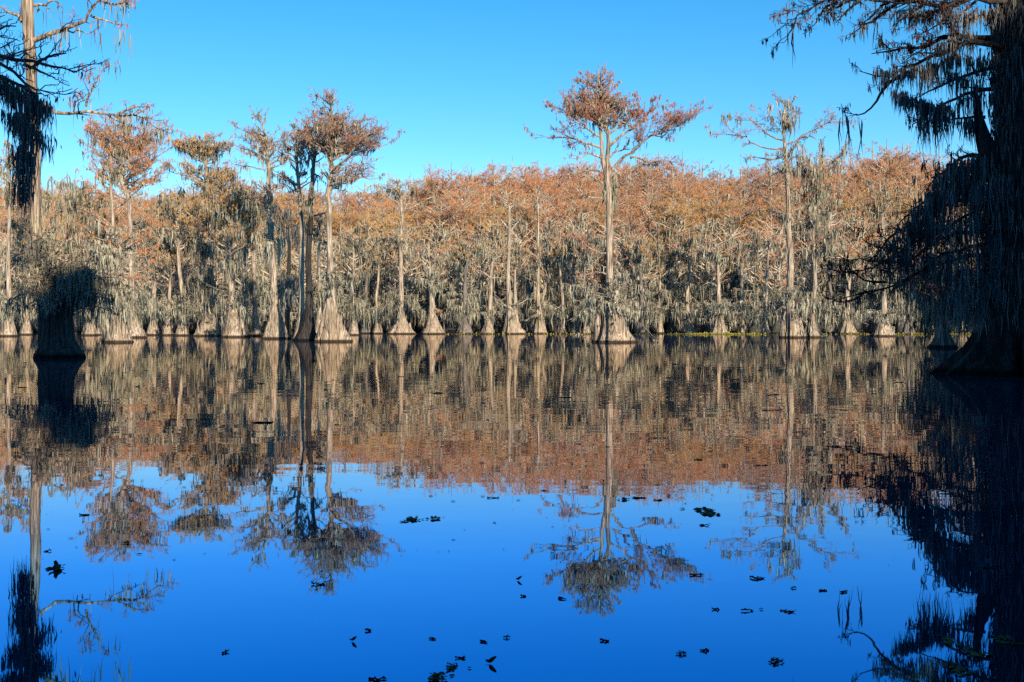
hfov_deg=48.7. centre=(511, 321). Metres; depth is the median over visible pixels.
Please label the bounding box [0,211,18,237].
bald cypress
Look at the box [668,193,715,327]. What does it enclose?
bald cypress
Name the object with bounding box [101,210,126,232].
bald cypress
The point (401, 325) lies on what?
bald cypress
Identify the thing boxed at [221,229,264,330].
bald cypress
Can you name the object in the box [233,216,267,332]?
bald cypress
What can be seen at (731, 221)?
bald cypress
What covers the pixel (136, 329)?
bald cypress
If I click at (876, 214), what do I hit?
bald cypress
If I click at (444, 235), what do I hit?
bald cypress
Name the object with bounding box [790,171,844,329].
bald cypress
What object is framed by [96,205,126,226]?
bald cypress
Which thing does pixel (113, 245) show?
bald cypress
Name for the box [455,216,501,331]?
bald cypress
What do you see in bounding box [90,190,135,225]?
bald cypress
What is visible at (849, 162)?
bald cypress
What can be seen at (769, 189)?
bald cypress
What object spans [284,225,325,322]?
bald cypress
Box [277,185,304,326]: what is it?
bald cypress
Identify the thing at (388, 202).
bald cypress
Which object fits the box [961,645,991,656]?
leaf mat
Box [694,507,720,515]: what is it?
leaf mat
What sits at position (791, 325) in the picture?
bald cypress
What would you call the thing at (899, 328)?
bald cypress
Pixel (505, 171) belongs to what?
bald cypress
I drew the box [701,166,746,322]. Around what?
bald cypress
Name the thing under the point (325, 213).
bald cypress
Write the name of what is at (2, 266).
bald cypress
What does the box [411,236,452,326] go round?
bald cypress
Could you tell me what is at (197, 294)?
bald cypress
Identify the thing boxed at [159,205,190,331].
bald cypress
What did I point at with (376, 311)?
bald cypress
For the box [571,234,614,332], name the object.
bald cypress
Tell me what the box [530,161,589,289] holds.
bald cypress
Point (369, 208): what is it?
bald cypress
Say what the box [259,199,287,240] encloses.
bald cypress
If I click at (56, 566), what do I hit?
leaf clump
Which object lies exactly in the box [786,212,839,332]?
bald cypress
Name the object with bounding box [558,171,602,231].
bald cypress
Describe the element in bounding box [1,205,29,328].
bald cypress
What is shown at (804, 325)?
bald cypress
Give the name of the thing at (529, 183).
bald cypress
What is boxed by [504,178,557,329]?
bald cypress
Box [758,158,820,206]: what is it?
bald cypress
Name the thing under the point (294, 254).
bald cypress
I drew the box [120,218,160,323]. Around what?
bald cypress
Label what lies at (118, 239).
bald cypress
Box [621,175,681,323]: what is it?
bald cypress
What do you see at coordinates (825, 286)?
bald cypress
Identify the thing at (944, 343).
bald cypress
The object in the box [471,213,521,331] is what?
bald cypress
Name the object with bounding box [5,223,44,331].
bald cypress
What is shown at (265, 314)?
bald cypress
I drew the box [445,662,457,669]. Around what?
leaf mat
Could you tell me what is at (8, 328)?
bald cypress
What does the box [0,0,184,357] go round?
bald cypress
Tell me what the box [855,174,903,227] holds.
bald cypress
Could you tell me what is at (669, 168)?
bald cypress
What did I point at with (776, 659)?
leaf clump
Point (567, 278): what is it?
bald cypress
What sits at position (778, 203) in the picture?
bald cypress
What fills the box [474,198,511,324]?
bald cypress
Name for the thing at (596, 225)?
bald cypress
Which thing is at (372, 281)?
bald cypress
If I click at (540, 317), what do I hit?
bald cypress
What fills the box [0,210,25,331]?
bald cypress
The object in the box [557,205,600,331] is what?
bald cypress
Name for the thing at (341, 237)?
bald cypress
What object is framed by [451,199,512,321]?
bald cypress
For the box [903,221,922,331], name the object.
bald cypress
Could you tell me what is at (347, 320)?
bald cypress
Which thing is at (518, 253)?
bald cypress
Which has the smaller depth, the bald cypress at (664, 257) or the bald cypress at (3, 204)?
the bald cypress at (664, 257)
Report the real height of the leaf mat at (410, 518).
0.019 m
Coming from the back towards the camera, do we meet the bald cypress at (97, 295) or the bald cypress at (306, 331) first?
the bald cypress at (97, 295)
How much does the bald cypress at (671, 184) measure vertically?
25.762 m
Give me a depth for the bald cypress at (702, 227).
157.40 m
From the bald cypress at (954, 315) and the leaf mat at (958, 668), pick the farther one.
the bald cypress at (954, 315)
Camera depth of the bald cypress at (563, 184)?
207.95 m
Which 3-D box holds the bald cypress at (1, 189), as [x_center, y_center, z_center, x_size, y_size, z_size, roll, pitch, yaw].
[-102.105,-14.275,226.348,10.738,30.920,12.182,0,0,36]
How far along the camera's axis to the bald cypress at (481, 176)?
223.50 m
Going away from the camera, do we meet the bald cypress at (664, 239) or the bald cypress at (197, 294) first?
the bald cypress at (197, 294)
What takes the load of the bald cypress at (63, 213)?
on the ground
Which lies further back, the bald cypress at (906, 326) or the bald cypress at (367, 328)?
the bald cypress at (367, 328)
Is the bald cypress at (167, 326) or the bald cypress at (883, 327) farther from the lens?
the bald cypress at (167, 326)
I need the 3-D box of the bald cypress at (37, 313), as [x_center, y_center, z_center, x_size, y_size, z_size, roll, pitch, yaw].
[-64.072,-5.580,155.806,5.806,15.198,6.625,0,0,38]
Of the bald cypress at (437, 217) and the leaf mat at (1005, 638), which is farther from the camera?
the bald cypress at (437, 217)
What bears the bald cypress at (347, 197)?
on the ground
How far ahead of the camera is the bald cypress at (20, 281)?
154.75 m
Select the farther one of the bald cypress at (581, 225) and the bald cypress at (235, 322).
the bald cypress at (581, 225)
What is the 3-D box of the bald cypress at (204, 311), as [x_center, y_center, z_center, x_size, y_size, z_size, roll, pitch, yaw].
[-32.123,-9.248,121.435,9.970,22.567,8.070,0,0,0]
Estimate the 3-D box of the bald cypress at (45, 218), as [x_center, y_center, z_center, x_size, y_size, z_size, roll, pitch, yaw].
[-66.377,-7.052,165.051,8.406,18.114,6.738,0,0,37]
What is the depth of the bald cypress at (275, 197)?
227.04 m
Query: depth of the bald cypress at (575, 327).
141.68 m
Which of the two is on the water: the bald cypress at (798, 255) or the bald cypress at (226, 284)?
the bald cypress at (226, 284)
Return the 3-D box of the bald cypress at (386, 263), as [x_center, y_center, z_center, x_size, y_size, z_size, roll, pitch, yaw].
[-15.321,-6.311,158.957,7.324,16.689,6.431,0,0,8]
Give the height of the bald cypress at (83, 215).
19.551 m
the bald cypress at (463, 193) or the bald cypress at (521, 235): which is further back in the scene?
the bald cypress at (463, 193)
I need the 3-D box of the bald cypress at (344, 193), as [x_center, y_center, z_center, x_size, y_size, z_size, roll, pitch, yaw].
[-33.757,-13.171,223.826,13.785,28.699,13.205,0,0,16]
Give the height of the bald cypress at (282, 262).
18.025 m
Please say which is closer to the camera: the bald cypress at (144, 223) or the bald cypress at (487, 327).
the bald cypress at (487, 327)
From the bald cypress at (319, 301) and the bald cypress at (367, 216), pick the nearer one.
the bald cypress at (319, 301)
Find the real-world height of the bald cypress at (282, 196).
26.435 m
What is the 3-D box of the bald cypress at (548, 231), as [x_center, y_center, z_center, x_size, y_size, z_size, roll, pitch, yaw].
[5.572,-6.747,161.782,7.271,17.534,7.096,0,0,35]
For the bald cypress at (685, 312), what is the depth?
145.69 m
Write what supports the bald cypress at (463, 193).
on the ground
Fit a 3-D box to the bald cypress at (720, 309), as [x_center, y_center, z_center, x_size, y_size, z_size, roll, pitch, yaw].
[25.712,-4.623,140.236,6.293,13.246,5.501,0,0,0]
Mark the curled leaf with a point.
(491, 659)
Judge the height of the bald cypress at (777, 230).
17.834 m
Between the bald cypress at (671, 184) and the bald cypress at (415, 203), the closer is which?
the bald cypress at (671, 184)
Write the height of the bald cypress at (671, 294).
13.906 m
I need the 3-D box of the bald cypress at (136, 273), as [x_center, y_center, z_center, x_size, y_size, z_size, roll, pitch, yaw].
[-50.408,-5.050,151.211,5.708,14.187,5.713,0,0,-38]
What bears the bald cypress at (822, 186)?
on the ground
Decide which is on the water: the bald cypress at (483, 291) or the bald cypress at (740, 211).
the bald cypress at (483, 291)
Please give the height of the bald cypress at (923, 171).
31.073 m
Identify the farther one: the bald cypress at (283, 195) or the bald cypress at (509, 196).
the bald cypress at (283, 195)
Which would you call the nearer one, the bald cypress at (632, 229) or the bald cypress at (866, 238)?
the bald cypress at (632, 229)
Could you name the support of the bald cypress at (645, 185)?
on the ground
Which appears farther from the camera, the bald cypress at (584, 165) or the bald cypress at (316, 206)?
the bald cypress at (584, 165)
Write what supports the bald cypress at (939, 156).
on the ground
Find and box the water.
[0,331,1023,681]
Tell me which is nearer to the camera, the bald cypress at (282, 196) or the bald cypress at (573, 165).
the bald cypress at (282, 196)
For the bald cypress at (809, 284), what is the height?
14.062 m
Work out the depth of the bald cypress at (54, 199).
201.15 m
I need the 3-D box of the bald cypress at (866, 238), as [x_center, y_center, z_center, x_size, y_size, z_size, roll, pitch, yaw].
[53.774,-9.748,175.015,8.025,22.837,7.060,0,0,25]
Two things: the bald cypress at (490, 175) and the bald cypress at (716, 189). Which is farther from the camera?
the bald cypress at (490, 175)
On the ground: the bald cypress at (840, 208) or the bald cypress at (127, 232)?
the bald cypress at (840, 208)
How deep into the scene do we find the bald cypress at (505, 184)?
203.49 m
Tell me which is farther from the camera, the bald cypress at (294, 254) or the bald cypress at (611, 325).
the bald cypress at (294, 254)
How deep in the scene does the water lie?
9.00 m
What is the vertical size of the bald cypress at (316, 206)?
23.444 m
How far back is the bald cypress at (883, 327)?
117.71 m
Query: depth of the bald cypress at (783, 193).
185.19 m
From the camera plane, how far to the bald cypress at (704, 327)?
149.64 m
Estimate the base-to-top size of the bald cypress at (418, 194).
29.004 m
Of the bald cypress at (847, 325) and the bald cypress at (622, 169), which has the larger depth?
the bald cypress at (622, 169)
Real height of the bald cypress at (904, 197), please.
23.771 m
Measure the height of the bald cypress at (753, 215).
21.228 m
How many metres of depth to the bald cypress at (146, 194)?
223.37 m
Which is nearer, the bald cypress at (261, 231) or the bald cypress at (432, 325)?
the bald cypress at (432, 325)
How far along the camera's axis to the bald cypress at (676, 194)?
186.45 m
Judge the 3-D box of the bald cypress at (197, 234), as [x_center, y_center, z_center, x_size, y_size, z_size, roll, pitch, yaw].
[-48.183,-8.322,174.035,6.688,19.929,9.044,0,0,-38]
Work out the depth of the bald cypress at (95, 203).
226.47 m
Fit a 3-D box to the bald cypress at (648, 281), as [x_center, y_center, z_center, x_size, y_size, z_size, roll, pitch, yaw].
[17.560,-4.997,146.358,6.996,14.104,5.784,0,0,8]
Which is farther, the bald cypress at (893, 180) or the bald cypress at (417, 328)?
the bald cypress at (893, 180)
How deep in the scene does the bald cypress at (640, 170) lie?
222.53 m
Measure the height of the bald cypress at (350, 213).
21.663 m
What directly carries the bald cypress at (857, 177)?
on the ground
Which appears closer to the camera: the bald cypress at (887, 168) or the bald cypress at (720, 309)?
the bald cypress at (720, 309)
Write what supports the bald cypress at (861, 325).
on the ground
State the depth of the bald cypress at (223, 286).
184.87 m
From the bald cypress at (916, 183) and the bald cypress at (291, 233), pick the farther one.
the bald cypress at (916, 183)
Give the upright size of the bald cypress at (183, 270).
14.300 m
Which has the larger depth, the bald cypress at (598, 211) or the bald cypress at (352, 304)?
the bald cypress at (598, 211)
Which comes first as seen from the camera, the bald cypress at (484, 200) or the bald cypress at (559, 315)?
the bald cypress at (559, 315)
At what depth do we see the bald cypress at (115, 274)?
152.50 m
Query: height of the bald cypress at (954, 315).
9.500 m
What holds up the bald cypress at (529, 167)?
on the ground
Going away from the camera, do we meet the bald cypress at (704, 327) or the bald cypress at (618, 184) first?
the bald cypress at (704, 327)
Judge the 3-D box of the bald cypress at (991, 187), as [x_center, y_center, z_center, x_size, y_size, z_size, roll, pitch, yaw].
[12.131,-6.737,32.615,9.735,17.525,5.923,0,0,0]
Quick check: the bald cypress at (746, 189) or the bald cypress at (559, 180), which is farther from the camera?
the bald cypress at (559, 180)
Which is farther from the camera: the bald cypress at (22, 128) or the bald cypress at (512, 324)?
the bald cypress at (512, 324)
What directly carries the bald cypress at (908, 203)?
on the ground
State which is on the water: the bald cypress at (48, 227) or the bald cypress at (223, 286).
the bald cypress at (48, 227)
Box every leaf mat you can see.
[399,516,423,521]
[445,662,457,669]
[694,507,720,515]
[936,634,959,645]
[942,662,977,675]
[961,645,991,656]
[990,634,1022,644]
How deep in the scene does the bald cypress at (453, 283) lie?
225.56 m
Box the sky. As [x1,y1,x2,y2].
[0,0,995,235]
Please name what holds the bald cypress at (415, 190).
on the ground
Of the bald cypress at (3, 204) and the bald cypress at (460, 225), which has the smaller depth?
the bald cypress at (460, 225)
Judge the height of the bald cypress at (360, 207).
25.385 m
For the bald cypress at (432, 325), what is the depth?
139.61 m
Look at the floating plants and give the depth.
135.85 m
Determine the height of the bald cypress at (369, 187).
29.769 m
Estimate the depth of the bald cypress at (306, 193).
225.37 m
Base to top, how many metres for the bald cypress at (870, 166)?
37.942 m
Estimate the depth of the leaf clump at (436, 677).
4.74 m
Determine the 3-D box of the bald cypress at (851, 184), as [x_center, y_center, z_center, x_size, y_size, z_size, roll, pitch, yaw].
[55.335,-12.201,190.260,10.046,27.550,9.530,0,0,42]
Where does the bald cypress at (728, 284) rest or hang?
on the ground
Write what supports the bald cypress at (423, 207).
on the ground
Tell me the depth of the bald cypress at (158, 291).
149.57 m
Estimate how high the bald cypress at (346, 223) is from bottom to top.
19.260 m
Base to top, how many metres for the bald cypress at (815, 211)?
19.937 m
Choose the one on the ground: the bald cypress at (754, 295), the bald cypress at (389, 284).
the bald cypress at (389, 284)
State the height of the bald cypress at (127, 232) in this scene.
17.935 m
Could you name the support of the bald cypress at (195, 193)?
on the ground
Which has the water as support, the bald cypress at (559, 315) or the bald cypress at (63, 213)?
the bald cypress at (559, 315)
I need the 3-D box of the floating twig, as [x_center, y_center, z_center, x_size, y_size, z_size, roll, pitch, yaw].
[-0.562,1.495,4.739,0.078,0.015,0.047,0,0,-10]
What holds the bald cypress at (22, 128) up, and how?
on the water
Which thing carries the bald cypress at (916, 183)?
on the ground
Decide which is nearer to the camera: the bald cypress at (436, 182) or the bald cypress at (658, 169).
the bald cypress at (436, 182)
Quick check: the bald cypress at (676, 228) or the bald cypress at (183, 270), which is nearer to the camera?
the bald cypress at (183, 270)
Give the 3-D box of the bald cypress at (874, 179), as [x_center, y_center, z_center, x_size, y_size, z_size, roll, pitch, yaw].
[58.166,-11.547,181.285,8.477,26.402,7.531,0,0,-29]
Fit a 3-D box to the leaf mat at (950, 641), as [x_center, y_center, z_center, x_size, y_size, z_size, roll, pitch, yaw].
[2.049,1.493,5.322,0.072,0.010,0.188,0,0,0]
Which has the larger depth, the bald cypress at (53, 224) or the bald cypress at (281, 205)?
the bald cypress at (281, 205)
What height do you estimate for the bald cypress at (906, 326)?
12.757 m
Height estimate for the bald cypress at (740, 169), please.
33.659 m
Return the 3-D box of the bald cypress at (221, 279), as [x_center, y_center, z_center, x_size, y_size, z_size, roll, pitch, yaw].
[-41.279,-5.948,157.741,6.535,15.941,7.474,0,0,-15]
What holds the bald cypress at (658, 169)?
on the ground
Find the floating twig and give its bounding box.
[368,676,386,681]
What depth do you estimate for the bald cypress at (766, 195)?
182.31 m
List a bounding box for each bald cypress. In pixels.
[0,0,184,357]
[0,12,109,224]
[0,137,29,335]
[0,179,11,213]
[0,188,19,233]
[0,191,16,217]
[0,201,50,219]
[0,203,27,234]
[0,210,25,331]
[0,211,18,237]
[0,229,19,329]
[0,229,32,321]
[1,204,58,334]
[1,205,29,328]
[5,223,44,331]
[11,241,36,332]
[21,216,63,309]
[22,204,57,328]
[22,241,63,327]
[31,169,103,280]
[41,199,98,223]
[42,182,64,199]
[42,214,65,256]
[42,214,68,261]
[43,186,65,218]
[50,182,95,326]
[59,179,117,334]
[62,211,110,258]
[65,174,130,325]
[72,140,172,342]
[73,112,181,337]
[73,238,99,332]
[74,220,94,332]
[76,209,123,334]
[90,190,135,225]
[95,187,143,278]
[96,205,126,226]
[96,238,127,323]
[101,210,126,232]
[102,228,127,277]
[109,194,153,320]
[115,188,152,211]
[115,216,142,323]
[115,238,149,325]
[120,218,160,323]
[122,204,169,327]
[127,200,176,334]
[132,202,159,219]
[133,197,169,317]
[138,238,175,332]
[140,216,172,331]
[143,187,166,321]
[143,222,193,334]
[144,184,190,327]
[154,191,199,328]
[159,180,202,335]
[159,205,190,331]
[162,183,206,327]
[162,242,199,330]
[163,131,254,335]
[167,182,198,201]
[172,225,219,332]
[184,214,208,293]
[188,241,226,325]
[194,233,227,320]
[197,178,273,336]
[215,202,237,326]
[215,229,241,329]
[220,193,275,335]
[221,105,292,338]
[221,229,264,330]
[226,174,286,325]
[226,176,275,290]
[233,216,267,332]
[236,211,278,261]
[251,184,302,249]
[251,237,286,322]
[255,183,307,227]
[257,220,292,331]
[258,215,281,331]
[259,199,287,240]
[264,203,313,335]
[264,221,298,331]
[268,121,311,339]
[273,182,332,247]
[277,88,405,341]
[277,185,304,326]
[278,195,325,283]
[280,185,321,322]
[282,201,314,330]
[282,242,322,326]
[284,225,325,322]
[291,202,349,282]
[293,119,326,340]
[298,207,336,333]
[304,185,339,323]
[312,235,348,321]
[314,224,356,316]
[315,189,357,238]
[323,184,365,322]
[325,204,366,324]
[332,199,373,228]
[333,222,377,334]
[335,230,374,330]
[338,179,382,212]
[339,216,387,330]
[343,193,379,223]
[344,240,385,333]
[350,203,382,322]
[352,191,396,312]
[354,206,399,294]
[358,232,393,330]
[358,233,398,333]
[359,204,411,331]
[365,193,415,325]
[367,180,407,326]
[373,171,439,333]
[374,194,421,253]
[379,218,427,329]
[382,230,427,329]
[387,177,438,321]
[389,207,436,324]
[391,178,439,267]
[403,172,457,310]
[404,176,450,325]
[404,185,464,242]
[407,217,446,331]
[410,242,451,333]
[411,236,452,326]
[416,211,460,332]
[418,164,473,246]
[419,200,473,246]
[420,166,472,326]
[433,192,483,330]
[439,175,494,326]
[441,161,499,269]
[442,174,487,227]
[444,236,489,333]
[444,239,484,324]
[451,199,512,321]
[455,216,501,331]
[459,159,526,220]
[465,188,503,237]
[467,227,498,332]
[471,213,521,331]
[472,236,513,333]
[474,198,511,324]
[476,166,526,305]
[482,180,540,269]
[488,157,551,229]
[490,174,539,325]
[490,187,528,333]
[493,213,535,327]
[495,195,545,329]
[499,231,534,330]
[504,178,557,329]
[506,164,571,302]
[512,167,566,239]
[517,188,581,289]
[522,233,562,332]
[523,62,713,342]
[524,189,550,333]
[529,218,571,331]
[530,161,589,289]
[531,174,581,298]
[536,228,574,333]
[541,164,587,282]
[545,193,600,282]
[551,230,590,332]
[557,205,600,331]
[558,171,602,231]
[558,174,605,234]
[559,231,593,333]
[560,155,602,293]
[567,159,635,266]
[568,189,619,320]
[569,229,605,333]
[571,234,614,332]
[573,179,625,292]
[579,212,630,299]
[583,173,627,219]
[587,153,656,290]
[596,161,664,215]
[598,195,647,282]
[611,153,668,197]
[613,178,653,264]
[613,209,662,331]
[613,226,648,332]
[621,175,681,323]
[622,164,671,236]
[622,194,685,331]
[623,235,663,333]
[624,233,674,332]
[637,149,695,303]
[637,161,707,228]
[640,189,706,250]
[646,235,677,332]
[647,208,684,331]
[652,234,694,332]
[655,177,705,235]
[655,179,716,325]
[656,153,704,324]
[656,212,700,331]
[667,229,708,333]
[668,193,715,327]
[673,159,728,328]
[679,212,725,330]
[681,230,730,332]
[685,180,733,321]
[687,161,729,326]
[691,191,752,298]
[695,231,746,332]
[696,169,746,268]
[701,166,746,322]
[704,212,750,332]
[705,87,865,337]
[710,235,753,332]
[719,159,770,295]
[720,173,758,255]
[721,194,765,323]
[721,238,761,333]
[722,177,767,329]
[731,233,776,332]
[740,214,802,330]
[741,152,777,325]
[742,194,796,319]
[746,175,793,232]
[747,226,785,333]
[750,171,800,271]
[757,164,800,322]
[757,174,820,298]
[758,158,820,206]
[758,237,798,332]
[760,0,1023,376]
[761,194,823,260]
[781,213,818,308]
[782,156,829,327]
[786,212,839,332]
[790,136,852,337]
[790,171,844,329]
[794,237,837,332]
[797,158,849,325]
[800,201,852,332]
[817,236,854,333]
[821,145,897,225]
[821,158,860,322]
[821,161,883,231]
[822,184,873,331]
[824,171,867,235]
[824,244,866,333]
[832,235,873,326]
[837,208,880,331]
[838,173,911,335]
[840,191,879,326]
[846,148,920,223]
[846,190,898,303]
[849,137,902,325]
[851,141,924,187]
[851,173,902,327]
[852,229,894,332]
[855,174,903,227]
[864,204,913,330]
[869,149,940,206]
[877,211,971,347]
[880,142,937,194]
[886,184,919,317]
[887,236,917,332]
[887,237,928,333]
[891,162,932,324]
[893,202,989,348]
[895,186,930,331]
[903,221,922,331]
[908,156,944,192]
[911,243,927,332]
[924,160,958,187]
[927,145,961,172]
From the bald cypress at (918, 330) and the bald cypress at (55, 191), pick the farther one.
the bald cypress at (55, 191)
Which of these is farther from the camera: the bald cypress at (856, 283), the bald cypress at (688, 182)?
the bald cypress at (688, 182)
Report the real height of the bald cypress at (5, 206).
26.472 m
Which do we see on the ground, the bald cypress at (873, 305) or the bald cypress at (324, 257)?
the bald cypress at (873, 305)
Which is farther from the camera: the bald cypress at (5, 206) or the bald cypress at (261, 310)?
the bald cypress at (5, 206)
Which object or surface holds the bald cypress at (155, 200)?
on the ground
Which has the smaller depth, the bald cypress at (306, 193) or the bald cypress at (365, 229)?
the bald cypress at (365, 229)
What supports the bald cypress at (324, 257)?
on the water
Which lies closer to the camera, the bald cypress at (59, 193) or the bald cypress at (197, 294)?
the bald cypress at (197, 294)
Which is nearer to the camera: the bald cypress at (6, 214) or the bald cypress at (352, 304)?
the bald cypress at (352, 304)
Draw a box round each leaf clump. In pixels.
[45,560,65,570]
[427,671,454,680]
[768,657,783,661]
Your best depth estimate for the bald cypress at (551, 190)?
183.25 m
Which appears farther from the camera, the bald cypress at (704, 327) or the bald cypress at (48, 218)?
the bald cypress at (48, 218)
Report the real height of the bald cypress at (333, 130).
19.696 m
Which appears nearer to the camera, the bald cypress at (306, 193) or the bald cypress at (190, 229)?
the bald cypress at (190, 229)
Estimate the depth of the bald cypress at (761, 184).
226.00 m
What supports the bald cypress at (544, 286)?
on the water
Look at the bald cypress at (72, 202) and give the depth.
111.52 m
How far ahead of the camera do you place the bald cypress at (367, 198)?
200.98 m
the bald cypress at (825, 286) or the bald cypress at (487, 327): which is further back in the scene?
the bald cypress at (825, 286)
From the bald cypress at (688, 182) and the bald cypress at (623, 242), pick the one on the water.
the bald cypress at (623, 242)
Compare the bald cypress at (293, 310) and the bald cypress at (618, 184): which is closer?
the bald cypress at (293, 310)
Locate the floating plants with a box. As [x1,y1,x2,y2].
[161,330,970,334]
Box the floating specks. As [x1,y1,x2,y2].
[22,347,1019,562]
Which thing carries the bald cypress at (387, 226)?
on the ground
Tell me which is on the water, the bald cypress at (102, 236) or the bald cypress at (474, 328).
the bald cypress at (102, 236)
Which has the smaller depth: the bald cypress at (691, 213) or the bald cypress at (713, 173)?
the bald cypress at (691, 213)
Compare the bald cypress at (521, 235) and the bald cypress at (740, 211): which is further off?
the bald cypress at (740, 211)
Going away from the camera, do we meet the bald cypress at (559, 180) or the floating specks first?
the floating specks
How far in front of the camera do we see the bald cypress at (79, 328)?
159.22 m
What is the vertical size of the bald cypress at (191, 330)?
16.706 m
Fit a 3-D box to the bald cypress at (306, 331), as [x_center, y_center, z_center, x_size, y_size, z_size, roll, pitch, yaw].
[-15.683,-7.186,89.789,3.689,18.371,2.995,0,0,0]
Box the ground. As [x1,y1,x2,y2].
[16,234,965,332]
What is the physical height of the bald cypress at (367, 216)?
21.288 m
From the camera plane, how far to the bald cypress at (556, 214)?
169.08 m
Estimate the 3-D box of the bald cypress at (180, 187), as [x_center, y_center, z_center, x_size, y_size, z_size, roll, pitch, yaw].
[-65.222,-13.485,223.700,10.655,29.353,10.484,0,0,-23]
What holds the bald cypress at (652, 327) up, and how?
on the ground
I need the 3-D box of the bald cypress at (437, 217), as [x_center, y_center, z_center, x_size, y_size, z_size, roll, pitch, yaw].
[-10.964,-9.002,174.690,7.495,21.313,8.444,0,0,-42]
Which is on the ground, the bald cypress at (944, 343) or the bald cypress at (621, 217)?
the bald cypress at (621, 217)
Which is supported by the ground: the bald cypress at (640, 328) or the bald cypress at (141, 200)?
the bald cypress at (141, 200)
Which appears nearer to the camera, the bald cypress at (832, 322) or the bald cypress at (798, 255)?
the bald cypress at (832, 322)
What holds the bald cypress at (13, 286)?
on the ground
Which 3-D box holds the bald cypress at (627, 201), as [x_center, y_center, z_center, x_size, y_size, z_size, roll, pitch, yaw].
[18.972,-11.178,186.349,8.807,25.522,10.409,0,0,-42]
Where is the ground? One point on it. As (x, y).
(529, 291)
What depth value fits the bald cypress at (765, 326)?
137.84 m
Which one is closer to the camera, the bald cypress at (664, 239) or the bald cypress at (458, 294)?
the bald cypress at (458, 294)
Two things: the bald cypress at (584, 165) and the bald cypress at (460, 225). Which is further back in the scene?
the bald cypress at (584, 165)
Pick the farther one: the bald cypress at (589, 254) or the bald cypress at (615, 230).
the bald cypress at (615, 230)
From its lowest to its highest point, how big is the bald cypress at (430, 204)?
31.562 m
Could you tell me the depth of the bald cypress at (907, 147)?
221.73 m
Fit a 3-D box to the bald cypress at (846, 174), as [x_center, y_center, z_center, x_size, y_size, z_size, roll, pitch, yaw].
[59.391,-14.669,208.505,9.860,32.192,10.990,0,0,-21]
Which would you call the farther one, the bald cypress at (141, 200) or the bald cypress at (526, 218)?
the bald cypress at (141, 200)
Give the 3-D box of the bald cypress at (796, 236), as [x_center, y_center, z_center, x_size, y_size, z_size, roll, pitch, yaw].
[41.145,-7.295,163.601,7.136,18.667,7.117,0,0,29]
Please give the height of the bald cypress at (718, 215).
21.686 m
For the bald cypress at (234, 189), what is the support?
on the ground
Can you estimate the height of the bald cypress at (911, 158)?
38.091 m
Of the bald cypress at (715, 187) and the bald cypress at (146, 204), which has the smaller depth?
the bald cypress at (146, 204)
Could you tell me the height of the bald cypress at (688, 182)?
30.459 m
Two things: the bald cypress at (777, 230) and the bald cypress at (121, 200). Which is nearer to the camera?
the bald cypress at (777, 230)
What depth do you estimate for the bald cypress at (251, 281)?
119.81 m
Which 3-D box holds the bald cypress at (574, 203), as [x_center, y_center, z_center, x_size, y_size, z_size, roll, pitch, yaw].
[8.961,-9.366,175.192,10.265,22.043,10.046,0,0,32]
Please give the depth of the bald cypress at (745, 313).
140.75 m
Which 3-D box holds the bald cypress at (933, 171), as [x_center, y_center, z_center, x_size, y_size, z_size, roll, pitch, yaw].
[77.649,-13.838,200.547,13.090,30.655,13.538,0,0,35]
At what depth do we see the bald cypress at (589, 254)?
138.89 m
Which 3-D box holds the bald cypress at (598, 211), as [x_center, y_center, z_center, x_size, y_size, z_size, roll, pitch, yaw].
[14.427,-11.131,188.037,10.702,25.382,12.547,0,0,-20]
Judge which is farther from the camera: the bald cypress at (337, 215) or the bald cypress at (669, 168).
the bald cypress at (669, 168)
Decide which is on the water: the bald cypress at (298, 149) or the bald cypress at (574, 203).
the bald cypress at (298, 149)
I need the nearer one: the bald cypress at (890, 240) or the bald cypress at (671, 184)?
the bald cypress at (890, 240)
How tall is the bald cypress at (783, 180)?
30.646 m
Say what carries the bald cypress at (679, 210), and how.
on the ground
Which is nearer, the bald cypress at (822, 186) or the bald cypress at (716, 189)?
the bald cypress at (716, 189)
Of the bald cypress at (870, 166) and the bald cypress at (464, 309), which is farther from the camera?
the bald cypress at (870, 166)
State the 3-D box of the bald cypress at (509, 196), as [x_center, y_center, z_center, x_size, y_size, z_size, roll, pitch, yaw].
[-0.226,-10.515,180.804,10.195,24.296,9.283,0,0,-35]
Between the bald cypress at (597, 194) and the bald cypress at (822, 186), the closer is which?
the bald cypress at (597, 194)
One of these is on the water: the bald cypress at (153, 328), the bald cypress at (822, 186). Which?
the bald cypress at (153, 328)
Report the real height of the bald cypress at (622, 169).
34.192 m
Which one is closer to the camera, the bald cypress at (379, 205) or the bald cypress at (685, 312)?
the bald cypress at (685, 312)
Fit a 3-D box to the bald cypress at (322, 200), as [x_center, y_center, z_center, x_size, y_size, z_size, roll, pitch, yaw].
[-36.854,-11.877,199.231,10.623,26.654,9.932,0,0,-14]
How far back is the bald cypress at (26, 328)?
131.59 m
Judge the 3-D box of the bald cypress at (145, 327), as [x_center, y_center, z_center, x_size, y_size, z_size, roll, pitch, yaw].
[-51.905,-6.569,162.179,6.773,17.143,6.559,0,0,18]
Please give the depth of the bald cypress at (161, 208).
221.66 m
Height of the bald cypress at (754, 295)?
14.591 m
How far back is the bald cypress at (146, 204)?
184.84 m
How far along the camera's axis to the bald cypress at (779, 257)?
147.42 m
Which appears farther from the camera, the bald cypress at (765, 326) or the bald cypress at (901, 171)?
the bald cypress at (901, 171)
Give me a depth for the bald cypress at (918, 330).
154.13 m
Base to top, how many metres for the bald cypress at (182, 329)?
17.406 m
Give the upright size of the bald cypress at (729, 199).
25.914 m
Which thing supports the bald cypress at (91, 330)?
on the water
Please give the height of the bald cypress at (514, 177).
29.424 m
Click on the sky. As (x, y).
(462, 79)

